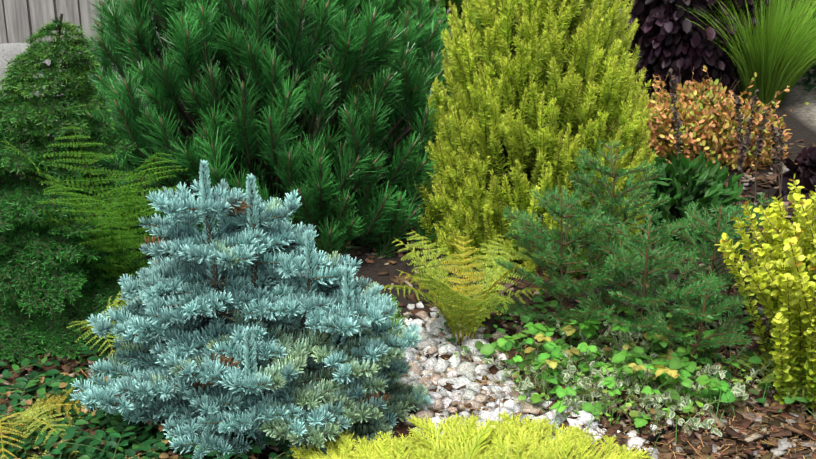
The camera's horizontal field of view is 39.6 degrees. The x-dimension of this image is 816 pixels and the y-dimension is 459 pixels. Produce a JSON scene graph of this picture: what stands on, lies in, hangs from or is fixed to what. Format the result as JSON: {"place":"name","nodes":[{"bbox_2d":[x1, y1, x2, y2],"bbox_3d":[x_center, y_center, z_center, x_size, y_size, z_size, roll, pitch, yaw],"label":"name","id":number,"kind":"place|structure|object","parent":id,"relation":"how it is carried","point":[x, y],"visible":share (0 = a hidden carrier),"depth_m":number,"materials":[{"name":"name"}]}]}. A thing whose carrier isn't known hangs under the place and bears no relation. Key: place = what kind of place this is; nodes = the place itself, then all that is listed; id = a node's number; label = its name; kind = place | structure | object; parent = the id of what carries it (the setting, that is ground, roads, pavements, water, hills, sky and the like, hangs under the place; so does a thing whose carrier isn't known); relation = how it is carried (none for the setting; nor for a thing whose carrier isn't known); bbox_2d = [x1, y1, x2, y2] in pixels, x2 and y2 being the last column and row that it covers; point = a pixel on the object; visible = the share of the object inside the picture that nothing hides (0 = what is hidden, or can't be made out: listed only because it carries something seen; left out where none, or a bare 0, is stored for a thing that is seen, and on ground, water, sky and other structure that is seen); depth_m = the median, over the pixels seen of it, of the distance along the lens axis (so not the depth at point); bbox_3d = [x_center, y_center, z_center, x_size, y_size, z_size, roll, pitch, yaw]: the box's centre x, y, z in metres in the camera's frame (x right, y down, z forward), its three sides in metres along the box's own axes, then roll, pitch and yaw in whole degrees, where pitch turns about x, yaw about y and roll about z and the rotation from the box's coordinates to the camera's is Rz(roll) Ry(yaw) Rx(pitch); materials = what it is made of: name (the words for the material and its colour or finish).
{"place":"outdoors","nodes":[
{"label":"outdoors","id":0,"kind":"place"},
{"bbox_2d":[1,0,815,458],"bbox_3d":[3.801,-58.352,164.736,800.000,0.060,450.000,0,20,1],"label":"ground","id":1,"kind":"structure","parent":0,"point":[801,122],"depth_m":4.08,"materials":[{"name":"brown soil"}]},
{"bbox_2d":[0,14,158,369],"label":"conifer","id":2,"kind":"object","parent":1,"relation":"on","point":[93,97],"depth_m":3.31,"materials":[{"name":"green plant"}]},
{"bbox_2d":[0,341,371,458],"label":"plants","id":3,"kind":"object","parent":1,"relation":"on","point":[116,431],"depth_m":2.85,"materials":[{"name":"green plant"}]},
{"bbox_2d":[73,0,463,267],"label":"mugo pine","id":4,"kind":"object","parent":1,"relation":"on","point":[193,20],"depth_m":3.92,"materials":[{"name":"green plant"}]},
{"bbox_2d":[0,42,672,451],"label":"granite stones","id":5,"kind":"object","parent":1,"relation":"on","point":[466,370],"visible":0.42,"depth_m":3.18,"materials":[{"name":"white stone"}]},
{"bbox_2d":[0,0,813,52],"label":"wooden fence","id":6,"kind":"object","parent":1,"relation":"on","point":[16,21],"depth_m":7.72,"materials":[{"name":"grey wood"}]},
{"bbox_2d":[0,123,815,458],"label":"ferns","id":7,"kind":"object","parent":1,"relation":"on","point":[484,274],"depth_m":3.31,"materials":[{"name":"green plant"}]},
{"bbox_2d":[0,140,815,458],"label":"bark mulch chips","id":8,"kind":"object","parent":1,"relation":"on","point":[768,420],"visible":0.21,"depth_m":3.06,"materials":[{"name":"brown wood"}]},
{"bbox_2d":[69,160,433,458],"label":"spruce","id":9,"kind":"object","parent":8,"relation":"on","point":[234,335],"depth_m":2.83,"materials":[{"name":"teal plant"}]},
{"bbox_2d":[286,410,654,458],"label":"golden juniper shrub","id":10,"kind":"object","parent":8,"relation":"on","point":[465,440],"depth_m":2.69,"materials":[{"name":"yellow plant"}]},
{"bbox_2d":[483,139,774,370],"bbox_3d":[0.738,0.081,3.403,0.910,0.542,0.903,11,23,28],"label":"pine sapling","id":11,"kind":"object","parent":8,"relation":"on","point":[683,251],"depth_m":3.34,"materials":[{"name":"green plant"}]},
{"bbox_2d":[715,173,815,414],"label":"golden barberry","id":12,"kind":"object","parent":8,"relation":"on","point":[761,277],"depth_m":2.99,"materials":[{"name":"yellow plant"}]},
{"bbox_2d":[414,0,656,282],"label":"golden yew","id":13,"kind":"object","parent":1,"relation":"on","point":[582,109],"depth_m":3.82,"materials":[{"name":"yellow plant"}]},
{"bbox_2d":[439,286,815,458],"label":"ground cover","id":14,"kind":"object","parent":1,"relation":"on","point":[673,361],"depth_m":3.11,"materials":[{"name":"green plant"}]},
{"bbox_2d":[325,0,815,254],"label":"garden plants","id":15,"kind":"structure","parent":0,"point":[771,44],"depth_m":5.79,"materials":[{"name":"plant"}]}
]}

